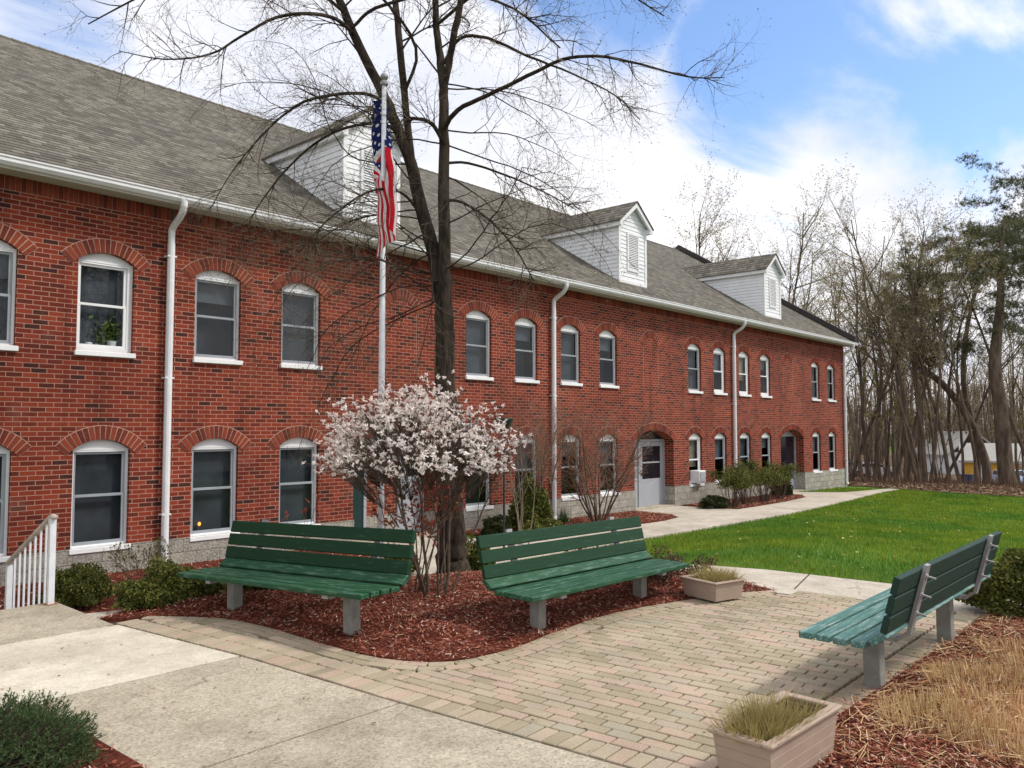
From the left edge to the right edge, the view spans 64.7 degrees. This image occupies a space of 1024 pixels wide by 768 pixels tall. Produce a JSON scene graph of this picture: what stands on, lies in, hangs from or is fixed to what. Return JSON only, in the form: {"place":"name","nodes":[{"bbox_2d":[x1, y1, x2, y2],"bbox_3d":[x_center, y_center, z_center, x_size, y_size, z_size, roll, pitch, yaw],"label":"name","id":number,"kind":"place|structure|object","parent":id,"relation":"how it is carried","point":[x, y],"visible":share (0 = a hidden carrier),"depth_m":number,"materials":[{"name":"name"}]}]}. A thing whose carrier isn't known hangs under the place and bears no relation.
{"place":"outdoors","nodes":[
{"label":"outdoors","id":0,"kind":"place"},
{"bbox_2d":[0,625,238,708],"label":"concrete walk","id":1,"kind":"structure","parent":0,"point":[77,664],"depth_m":6.07,"materials":[{"name":"beige concrete"}]},
{"bbox_2d":[37,657,397,767],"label":"concrete walk","id":2,"kind":"structure","parent":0,"point":[233,708],"depth_m":5.01,"materials":[{"name":"beige concrete"}]},
{"bbox_2d":[207,704,624,767],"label":"concrete walk","id":3,"kind":"structure","parent":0,"point":[400,736],"depth_m":4.40,"materials":[{"name":"beige concrete"}]},
{"bbox_2d":[86,489,895,618],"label":"path","id":4,"kind":"structure","parent":0,"point":[689,519],"depth_m":20.81,"materials":[{"name":"concrete"}]},
{"bbox_2d":[0,0,1023,433],"label":"sky","id":5,"kind":"structure","parent":0,"point":[904,89],"materials":[{"name":"blue"}]},
{"bbox_2d":[116,590,981,767],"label":"patio paving","id":6,"kind":"structure","parent":0,"point":[624,675],"depth_m":5.85,"materials":[{"name":"beige brick"}]},
{"bbox_2d":[432,435,1023,593],"bbox_3d":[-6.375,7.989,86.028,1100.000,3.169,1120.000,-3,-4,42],"label":"lawn","id":7,"kind":"structure","parent":0,"point":[818,568],"depth_m":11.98,"materials":[{"name":"green plant"}]},
{"bbox_2d":[0,602,112,644],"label":"stair landing","id":8,"kind":"object","parent":7,"relation":"on","point":[26,623],"visible":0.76,"depth_m":7.25,"materials":[{"name":"concrete"}]},
{"bbox_2d":[0,582,121,613],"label":"mulch bed","id":9,"kind":"object","parent":7,"relation":"on","point":[109,603],"visible":0.11,"depth_m":9.83,"materials":[{"name":"brown wood"}]},
{"bbox_2d":[35,562,112,608],"bbox_3d":[-5.203,2.389,9.561,0.756,0.543,0.789,0,-3,-1],"label":"evergreen shrub","id":10,"kind":"object","parent":9,"relation":"on","point":[89,584],"visible":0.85,"depth_m":9.42,"materials":[{"name":"green plant"}]},
{"bbox_2d":[2,706,143,767],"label":"mulch bed","id":11,"kind":"object","parent":7,"relation":"on","point":[114,754],"visible":0.18,"depth_m":4.22,"materials":[{"name":"brown wood"}]},
{"bbox_2d":[104,550,371,602],"bbox_3d":[-3.854,2.829,12.124,2.610,0.095,4.700,-3,-4,42],"label":"mulch bed","id":12,"kind":"object","parent":7,"relation":"on","point":[112,576],"visible":0.05,"depth_m":12.21,"materials":[{"name":"brown wood"}]},
{"bbox_2d":[103,536,174,582],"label":"bare shrub","id":13,"kind":"object","parent":12,"relation":"on","point":[133,557],"visible":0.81,"depth_m":11.00,"materials":[{"name":"brown plant"}]},
{"bbox_2d":[0,34,858,585],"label":"apartment building","id":14,"kind":"structure","parent":7,"relation":"on","point":[144,428],"depth_m":14.84,"materials":[{"name":"red brick"}]},
{"bbox_2d":[0,428,31,562],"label":"window","id":15,"kind":"structure","parent":14,"relation":"in","point":[10,440],"depth_m":10.95,"materials":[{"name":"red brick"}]},
{"bbox_2d":[0,222,37,350],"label":"window","id":16,"kind":"structure","parent":14,"relation":"in","point":[9,234],"depth_m":11.11,"materials":[{"name":"white paint"}]},
{"bbox_2d":[55,425,146,554],"bbox_3d":[-6.058,1.522,11.860,0.255,1.836,1.296,-3,-4,42],"label":"window","id":17,"kind":"structure","parent":14,"relation":"in","point":[100,467],"depth_m":11.93,"materials":[{"name":"white paint"}]},
{"bbox_2d":[88,315,121,345],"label":"potted plant","id":18,"kind":"object","parent":14,"relation":"on","point":[108,339],"visible":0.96,"depth_m":12.10,"materials":[{"name":"green plant"}]},
{"bbox_2d":[61,238,150,358],"bbox_3d":[-6.058,-1.274,12.010,0.255,1.756,1.296,-3,-4,42],"label":"window","id":19,"kind":"structure","parent":14,"relation":"in","point":[105,281],"depth_m":12.06,"materials":[{"name":"grey glass"}]},
{"bbox_2d":[178,425,251,541],"bbox_3d":[-4.876,1.593,13.176,0.255,1.836,1.296,-3,-4,42],"label":"window","id":20,"kind":"structure","parent":14,"relation":"in","point":[213,486],"depth_m":13.25,"materials":[{"name":"grey glass"}]},
{"bbox_2d":[181,257,254,364],"bbox_3d":[-4.987,-1.198,13.425,0.555,1.756,1.296,-3,-4,42],"label":"window","id":21,"kind":"structure","parent":14,"relation":"in","point":[210,325],"depth_m":13.55,"materials":[{"name":"grey glass"}]},
{"bbox_2d":[267,425,329,524],"bbox_3d":[-3.821,1.656,14.350,0.255,1.836,1.296,-3,-4,42],"label":"window","id":22,"kind":"structure","parent":14,"relation":"in","point":[294,489],"depth_m":14.45,"materials":[{"name":"grey glass"}]},
{"bbox_2d":[270,271,331,369],"bbox_3d":[-3.821,-1.140,14.500,0.255,1.756,1.296,-3,-4,42],"label":"window","id":23,"kind":"structure","parent":14,"relation":"in","point":[287,361],"depth_m":14.58,"materials":[{"name":"grey glass"}]},
{"bbox_2d":[401,447,423,530],"bbox_3d":[-2.048,2.175,16.685,0.102,1.762,0.640,-3,-4,42],"label":"door","id":24,"kind":"structure","parent":14,"relation":"in","point":[407,501],"depth_m":16.66,"materials":[{"name":"grey paint"}]},
{"bbox_2d":[459,301,498,380],"bbox_3d":[-0.782,-0.960,17.881,0.255,1.756,1.296,-3,-4,42],"label":"window","id":25,"kind":"structure","parent":14,"relation":"in","point":[475,320],"depth_m":17.99,"materials":[{"name":"grey glass"}]},
{"bbox_2d":[465,426,498,511],"bbox_3d":[-0.894,1.842,17.832,0.555,1.836,1.296,-3,-4,42],"label":"window","id":26,"kind":"structure","parent":14,"relation":"in","point":[472,502],"depth_m":17.97,"materials":[{"name":"white paint"}]},
{"bbox_2d":[508,426,543,497],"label":"window","id":27,"kind":"structure","parent":14,"relation":"in","point":[526,456],"depth_m":19.14,"materials":[{"name":"glass"}]},
{"bbox_2d":[508,309,543,383],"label":"window","id":28,"kind":"structure","parent":14,"relation":"in","point":[522,332],"depth_m":19.28,"materials":[{"name":"grey glass"}]},
{"bbox_2d":[556,426,585,500],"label":"window","id":29,"kind":"structure","parent":14,"relation":"in","point":[564,494],"depth_m":20.37,"materials":[{"name":"white paint"}]},
{"bbox_2d":[556,316,585,385],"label":"window","id":30,"kind":"structure","parent":14,"relation":"in","point":[567,331],"depth_m":20.47,"materials":[{"name":"grey glass"}]},
{"bbox_2d":[594,322,621,388],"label":"window","id":31,"kind":"structure","parent":14,"relation":"in","point":[605,336],"depth_m":21.72,"materials":[{"name":"white paint"}]},
{"bbox_2d":[595,426,622,496],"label":"window","id":32,"kind":"structure","parent":14,"relation":"in","point":[602,490],"depth_m":21.56,"materials":[{"name":"white paint"}]},
{"bbox_2d":[640,442,662,506],"bbox_3d":[4.063,2.607,23.482,0.102,1.839,1.250,-3,-4,42],"label":"door","id":33,"kind":"structure","parent":14,"relation":"in","point":[651,491],"depth_m":23.53,"materials":[{"name":"grey paint"}]},
{"bbox_2d":[684,337,704,393],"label":"window","id":34,"kind":"structure","parent":14,"relation":"in","point":[689,344],"depth_m":25.12,"materials":[{"name":"glass"}]},
{"bbox_2d":[685,426,705,486],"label":"window","id":35,"kind":"structure","parent":14,"relation":"in","point":[690,434],"depth_m":24.98,"materials":[{"name":"white paint"}]},
{"bbox_2d":[710,341,728,394],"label":"window","id":36,"kind":"structure","parent":14,"relation":"in","point":[718,364],"depth_m":26.35,"materials":[{"name":"white paint"}]},
{"bbox_2d":[736,345,751,396],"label":"window","id":37,"kind":"structure","parent":14,"relation":"in","point":[740,349],"depth_m":27.65,"materials":[{"name":"white paint"}]},
{"bbox_2d":[97,570,777,662],"bbox_3d":[-0.427,2.371,8.387,5.627,0.576,4.709,-1,-3,25],"label":"mulch bed","id":38,"kind":"object","parent":7,"relation":"on","point":[122,618],"visible":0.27,"depth_m":7.27,"materials":[{"name":"brown wood"}]},
{"bbox_2d":[111,554,225,610],"bbox_3d":[-3.347,1.954,8.087,0.623,0.538,1.269,-3,-4,42],"label":"evergreen shrub","id":39,"kind":"object","parent":38,"relation":"on","point":[166,585],"visible":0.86,"depth_m":7.86,"materials":[{"name":"green plant"}]},
{"bbox_2d":[177,519,416,634],"bbox_3d":[-1.970,1.782,7.275,2.508,1.010,0.725,-5,-5,36],"label":"park bench","id":40,"kind":"object","parent":38,"relation":"on","point":[352,581],"visible":0.98,"depth_m":7.22,"materials":[{"name":"green paint"}]},
{"bbox_2d":[377,73,387,558],"bbox_3d":[-1.588,-0.662,9.901,0.103,6.427,0.111,-3,-4,42],"label":"flagpole","id":41,"kind":"object","parent":38,"relation":"on","point":[382,306],"visible":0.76,"depth_m":9.89,"materials":[{"name":"white metal"}]},
{"bbox_2d":[371,98,397,257],"bbox_3d":[-1.587,-2.554,9.973,0.393,2.062,0.212,-3,-4,42],"label":"flag","id":42,"kind":"object","parent":41,"relation":"attached to","point":[390,224],"visible":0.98,"depth_m":9.91,"materials":[{"name":"fabric"}]},
{"bbox_2d":[43,0,773,574],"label":"bare tree","id":43,"kind":"object","parent":38,"relation":"on","point":[441,292],"visible":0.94,"depth_m":10.09,"materials":[{"name":"brown plant"}]},
{"bbox_2d":[346,462,470,592],"bbox_3d":[-1.068,1.499,8.297,1.265,1.501,1.077,0,-3,-6],"label":"red leaved shrub","id":44,"kind":"object","parent":38,"relation":"on","point":[431,523],"visible":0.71,"depth_m":8.10,"materials":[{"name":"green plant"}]},
{"bbox_2d":[301,367,532,597],"bbox_3d":[-0.924,1.018,8.016,2.200,2.443,2.152,-1,-3,11],"label":"blossoming shrub","id":45,"kind":"object","parent":38,"relation":"on","point":[458,444],"visible":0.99,"depth_m":7.73,"materials":[{"name":"white plant"}]},
{"bbox_2d":[679,573,746,601],"bbox_3d":[2.059,2.081,8.290,0.460,0.190,0.500,2,-4,-34],"label":"planter","id":46,"kind":"object","parent":38,"relation":"on","point":[709,590],"visible":0.79,"depth_m":8.14,"materials":[{"name":"concrete"}]},
{"bbox_2d":[683,562,747,581],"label":"grass clump","id":47,"kind":"object","parent":46,"relation":"on","point":[711,574],"visible":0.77,"depth_m":8.30,"materials":[{"name":"plant"}]},
{"bbox_2d":[466,510,676,535],"bbox_3d":[1.779,3.283,18.912,1.910,0.136,6.750,-3,-4,42],"label":"mulch bed","id":48,"kind":"object","parent":7,"relation":"on","point":[478,534],"visible":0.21,"depth_m":19.94,"materials":[{"name":"brown wood"}]},
{"bbox_2d":[479,514,511,534],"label":"evergreen shrub","id":49,"kind":"object","parent":48,"relation":"on","point":[493,525],"visible":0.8,"depth_m":16.25,"materials":[{"name":"green plant"}]},
{"bbox_2d":[499,419,544,544],"bbox_3d":[0.093,1.796,15.171,1.111,2.528,1.008,-1,-3,17],"label":"bare shrub","id":50,"kind":"object","parent":48,"relation":"on","point":[519,523],"visible":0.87,"depth_m":15.19,"materials":[{"name":"brown plant"}]},
{"bbox_2d":[508,471,554,529],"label":"evergreen shrub","id":51,"kind":"object","parent":48,"relation":"on","point":[542,507],"visible":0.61,"depth_m":16.76,"materials":[{"name":"green plant"}]},
{"bbox_2d":[490,385,580,501],"bbox_3d":[0.662,1.520,17.339,1.698,3.363,2.929,2,-4,-34],"label":"bare shrub","id":52,"kind":"object","parent":48,"relation":"on","point":[539,463],"visible":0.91,"depth_m":17.41,"materials":[{"name":"red plant"}]},
{"bbox_2d":[545,394,670,521],"bbox_3d":[1.992,1.713,18.688,2.923,3.180,2.626,-3,-4,42],"label":"bare shrub","id":53,"kind":"object","parent":48,"relation":"on","point":[572,453],"visible":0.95,"depth_m":18.60,"materials":[{"name":"red plant"}]},
{"bbox_2d":[682,494,803,508],"bbox_3d":[7.949,3.763,25.923,1.710,0.138,6.950,-3,-4,42],"label":"mulch bed","id":54,"kind":"object","parent":7,"relation":"on","point":[752,504],"visible":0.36,"depth_m":24.52,"materials":[{"name":"brown wood"}]},
{"bbox_2d":[706,466,758,506],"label":"vase shrub","id":55,"kind":"object","parent":54,"relation":"on","point":[734,481],"visible":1,"depth_m":23.35,"materials":[{"name":"green plant"}]},
{"bbox_2d":[712,457,769,503],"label":"vase shrub","id":56,"kind":"object","parent":54,"relation":"on","point":[749,466],"visible":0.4,"depth_m":24.39,"materials":[{"name":"green plant"}]},
{"bbox_2d":[749,467,785,501],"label":"vase shrub","id":57,"kind":"object","parent":54,"relation":"on","point":[777,479],"visible":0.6,"depth_m":25.34,"materials":[{"name":"green plant"}]},
{"bbox_2d":[764,460,803,498],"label":"vase shrub","id":58,"kind":"object","parent":54,"relation":"on","point":[787,472],"visible":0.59,"depth_m":26.42,"materials":[{"name":"green plant"}]},
{"bbox_2d":[683,565,1018,617],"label":"path","id":59,"kind":"structure","parent":0,"point":[786,583],"depth_m":9.04,"materials":[{"name":"concrete"}]},
{"bbox_2d":[847,452,1023,496],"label":"forest floor","id":60,"kind":"structure","parent":0,"point":[890,459],"depth_m":34.49,"materials":[{"name":"brown soil"}]},
{"bbox_2d":[662,140,748,261],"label":"bare tree","id":61,"kind":"object","parent":60,"relation":"on","point":[710,230],"visible":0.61,"depth_m":60.82,"materials":[{"name":"brown plant"}]},
{"bbox_2d":[683,207,862,314],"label":"bare tree","id":62,"kind":"object","parent":60,"relation":"on","point":[719,248],"visible":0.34,"depth_m":58.85,"materials":[{"name":"brown plant"}]},
{"bbox_2d":[753,153,864,321],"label":"bare tree","id":63,"kind":"object","parent":60,"relation":"on","point":[800,253],"visible":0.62,"depth_m":60.11,"materials":[{"name":"brown plant"}]},
{"bbox_2d":[797,231,886,480],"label":"bare tree","id":64,"kind":"object","parent":60,"relation":"on","point":[854,433],"visible":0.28,"depth_m":59.24,"materials":[{"name":"brown plant"}]},
{"bbox_2d":[813,278,909,475],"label":"bare tree","id":65,"kind":"object","parent":60,"relation":"on","point":[859,431],"visible":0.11,"depth_m":71.33,"materials":[{"name":"brown plant"}]},
{"bbox_2d":[799,184,924,480],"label":"bare tree","id":66,"kind":"object","parent":60,"relation":"on","point":[859,363],"visible":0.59,"depth_m":43.17,"materials":[{"name":"brown plant"}]},
{"bbox_2d":[802,164,928,480],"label":"bare tree","id":67,"kind":"object","parent":60,"relation":"on","point":[896,469],"visible":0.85,"depth_m":40.87,"materials":[{"name":"brown plant"}]},
{"bbox_2d":[807,231,945,482],"bbox_3d":[17.590,-1.112,39.346,6.722,12.424,4.058,0,-3,0],"label":"bare tree","id":68,"kind":"object","parent":60,"relation":"on","point":[917,474],"visible":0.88,"depth_m":38.90,"materials":[{"name":"brown plant"}]},
{"bbox_2d":[834,253,921,481],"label":"bare tree","id":69,"kind":"object","parent":60,"relation":"on","point":[898,438],"visible":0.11,"depth_m":62.13,"materials":[{"name":"brown plant"}]},
{"bbox_2d":[777,180,983,478],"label":"bare tree","id":70,"kind":"object","parent":60,"relation":"on","point":[855,466],"visible":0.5,"depth_m":44.54,"materials":[{"name":"brown plant"}]},
{"bbox_2d":[830,225,944,480],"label":"bare tree","id":71,"kind":"object","parent":60,"relation":"on","point":[888,436],"visible":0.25,"depth_m":47.31,"materials":[{"name":"brown plant"}]},
{"bbox_2d":[870,281,973,481],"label":"bare tree","id":72,"kind":"object","parent":60,"relation":"on","point":[911,411],"visible":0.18,"depth_m":53.87,"materials":[{"name":"brown plant"}]},
{"bbox_2d":[844,190,1004,482],"bbox_3d":[20.227,-2.240,39.271,5.377,14.815,6.267,2,-4,-34],"label":"bare tree","id":73,"kind":"object","parent":60,"relation":"on","point":[921,430],"visible":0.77,"depth_m":39.19,"materials":[{"name":"brown plant"}]},
{"bbox_2d":[859,230,991,483],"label":"pine tree","id":74,"kind":"object","parent":60,"relation":"on","point":[981,449],"visible":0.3,"depth_m":42.85,"materials":[{"name":"green plant"}]},
{"bbox_2d":[869,194,984,481],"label":"bare tree","id":75,"kind":"object","parent":60,"relation":"on","point":[916,417],"visible":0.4,"depth_m":42.18,"materials":[{"name":"brown plant"}]},
{"bbox_2d":[863,178,992,482],"bbox_3d":[19.365,-2.337,39.094,4.830,15.020,5.937,0,-3,-8],"label":"bare tree","id":76,"kind":"object","parent":60,"relation":"on","point":[945,454],"visible":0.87,"depth_m":39.00,"materials":[{"name":"brown plant"}]},
{"bbox_2d":[846,355,1023,467],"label":"distant woods","id":77,"kind":"object","parent":60,"relation":"on","point":[984,428],"visible":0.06,"depth_m":94.84,"materials":[{"name":"brown plant"}]},
{"bbox_2d":[848,466,1023,491],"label":"underbrush","id":78,"kind":"object","parent":60,"relation":"on","point":[959,482],"visible":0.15,"depth_m":35.31,"materials":[{"name":"brown plant"}]},
{"bbox_2d":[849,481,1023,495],"bbox_3d":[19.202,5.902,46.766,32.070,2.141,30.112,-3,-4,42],"label":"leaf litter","id":79,"kind":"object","parent":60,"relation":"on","point":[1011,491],"visible":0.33,"depth_m":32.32,"materials":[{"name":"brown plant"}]},
{"bbox_2d":[873,237,1023,482],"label":"bare tree","id":80,"kind":"object","parent":60,"relation":"on","point":[968,437],"visible":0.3,"depth_m":43.84,"materials":[{"name":"brown plant"}]},
{"bbox_2d":[915,431,989,473],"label":"house","id":81,"kind":"structure","parent":60,"relation":"on","point":[956,438],"depth_m":86.24,"materials":[{"name":"white"}]},
{"bbox_2d":[912,219,1019,483],"bbox_3d":[19.967,-1.281,36.781,3.978,12.370,4.889,1,-3,-20],"label":"bare tree","id":82,"kind":"object","parent":60,"relation":"on","point":[956,299],"visible":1,"depth_m":36.86,"materials":[{"name":"brown plant"}]},
{"bbox_2d":[918,211,1020,483],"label":"bare tree","id":83,"kind":"object","parent":60,"relation":"on","point":[956,469],"visible":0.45,"depth_m":42.81,"materials":[{"name":"brown plant"}]},
{"bbox_2d":[919,208,1023,454],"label":"tree","id":84,"kind":"object","parent":60,"relation":"on","point":[1017,435],"visible":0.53,"depth_m":40.34,"materials":[{"name":"brown plant"}]},
{"bbox_2d":[923,197,1023,482],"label":"pine tree","id":85,"kind":"object","parent":60,"relation":"on","point":[965,394],"visible":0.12,"depth_m":47.12,"materials":[{"name":"green plant"}]},
{"bbox_2d":[929,216,1023,484],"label":"pine tree","id":86,"kind":"object","parent":60,"relation":"on","point":[1004,455],"visible":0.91,"depth_m":39.07,"materials":[{"name":"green plant"}]},
{"bbox_2d":[954,149,1023,355],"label":"pine tree","id":87,"kind":"object","parent":60,"relation":"on","point":[1010,180],"visible":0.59,"depth_m":42.91,"materials":[{"name":"green plant"}]},
{"bbox_2d":[958,443,1021,483],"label":"shed","id":88,"kind":"structure","parent":60,"relation":"on","point":[968,456],"depth_m":70.70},
{"bbox_2d":[974,278,1023,482],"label":"bare tree","id":89,"kind":"object","parent":60,"relation":"on","point":[1014,384],"visible":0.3,"depth_m":49.14,"materials":[{"name":"brown plant"}]},
{"bbox_2d":[885,644,1023,714],"bbox_3d":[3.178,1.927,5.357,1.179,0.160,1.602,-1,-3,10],"label":"dry grass","id":90,"kind":"structure","parent":0,"point":[982,676],"depth_m":5.39,"materials":[{"name":"plant"}]},
{"label":"soil","id":91,"kind":"structure","parent":0,"visible":0},
{"bbox_2d":[0,688,107,767],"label":"juniper","id":92,"kind":"object","parent":91,"relation":"on","point":[25,742],"visible":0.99,"depth_m":4.15,"materials":[{"name":"green plant"}]},
{"bbox_2d":[476,516,689,629],"bbox_3d":[0.732,1.845,7.662,0.725,1.010,2.506,-3,-5,42],"label":"park bench","id":93,"kind":"object","parent":91,"relation":"on","point":[536,582],"visible":0.95,"depth_m":7.52,"materials":[{"name":"green paint"}]},
{"bbox_2d":[799,531,1001,688],"bbox_3d":[3.025,1.698,6.015,0.725,1.010,2.506,-3,-3,43],"label":"park bench","id":94,"kind":"object","parent":91,"relation":"on","point":[909,599],"visible":0.95,"depth_m":5.50,"materials":[{"name":"green paint"}]},
{"bbox_2d":[809,610,1023,767],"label":"mulch bed","id":95,"kind":"object","parent":91,"relation":"on","point":[887,732],"visible":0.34,"depth_m":4.44,"materials":[{"name":"brown wood"}]},
{"bbox_2d":[707,691,842,767],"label":"planter","id":96,"kind":"object","parent":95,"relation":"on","point":[810,746],"visible":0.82,"depth_m":3.94,"materials":[{"name":"concrete"}]},
{"bbox_2d":[698,676,850,748],"bbox_3d":[1.329,1.621,4.093,0.625,0.240,1.016,-3,-4,44],"label":"grass clump","id":97,"kind":"object","parent":96,"relation":"on","point":[765,723],"visible":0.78,"depth_m":4.00,"materials":[{"name":"plant"}]},
{"bbox_2d":[822,611,1023,767],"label":"straw litter","id":98,"kind":"object","parent":95,"relation":"on","point":[1002,617],"visible":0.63,"depth_m":4.62,"materials":[{"name":"beige plant"}]},
{"bbox_2d":[827,677,1023,767],"bbox_3d":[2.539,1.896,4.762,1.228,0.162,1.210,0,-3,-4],"label":"dry grass","id":99,"kind":"structure","parent":95,"relation":"on","point":[904,704],"depth_m":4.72,"materials":[{"name":"plant"}]},
{"bbox_2d":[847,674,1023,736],"bbox_3d":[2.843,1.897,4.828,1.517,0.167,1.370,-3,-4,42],"label":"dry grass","id":100,"kind":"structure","parent":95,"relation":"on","point":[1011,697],"depth_m":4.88,"materials":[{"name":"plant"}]},
{"bbox_2d":[936,626,1023,667],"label":"dry grass","id":101,"kind":"structure","parent":95,"relation":"on","point":[1010,647],"depth_m":6.10,"materials":[{"name":"plant"}]},
{"bbox_2d":[954,547,1023,617],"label":"evergreen shrub","id":102,"kind":"object","parent":91,"relation":"on","point":[1007,575],"visible":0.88,"depth_m":7.37,"materials":[{"name":"green plant"}]},
{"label":"steps","id":103,"kind":"object","parent":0,"visible":0},
{"bbox_2d":[4,514,57,608],"bbox_3d":[-5.038,2.059,8.426,1.385,1.488,0.133,-3,-4,42],"label":"handrail","id":104,"kind":"object","parent":103,"relation":"on","point":[49,523],"visible":0.75,"depth_m":8.31,"materials":[{"name":"white paint"}]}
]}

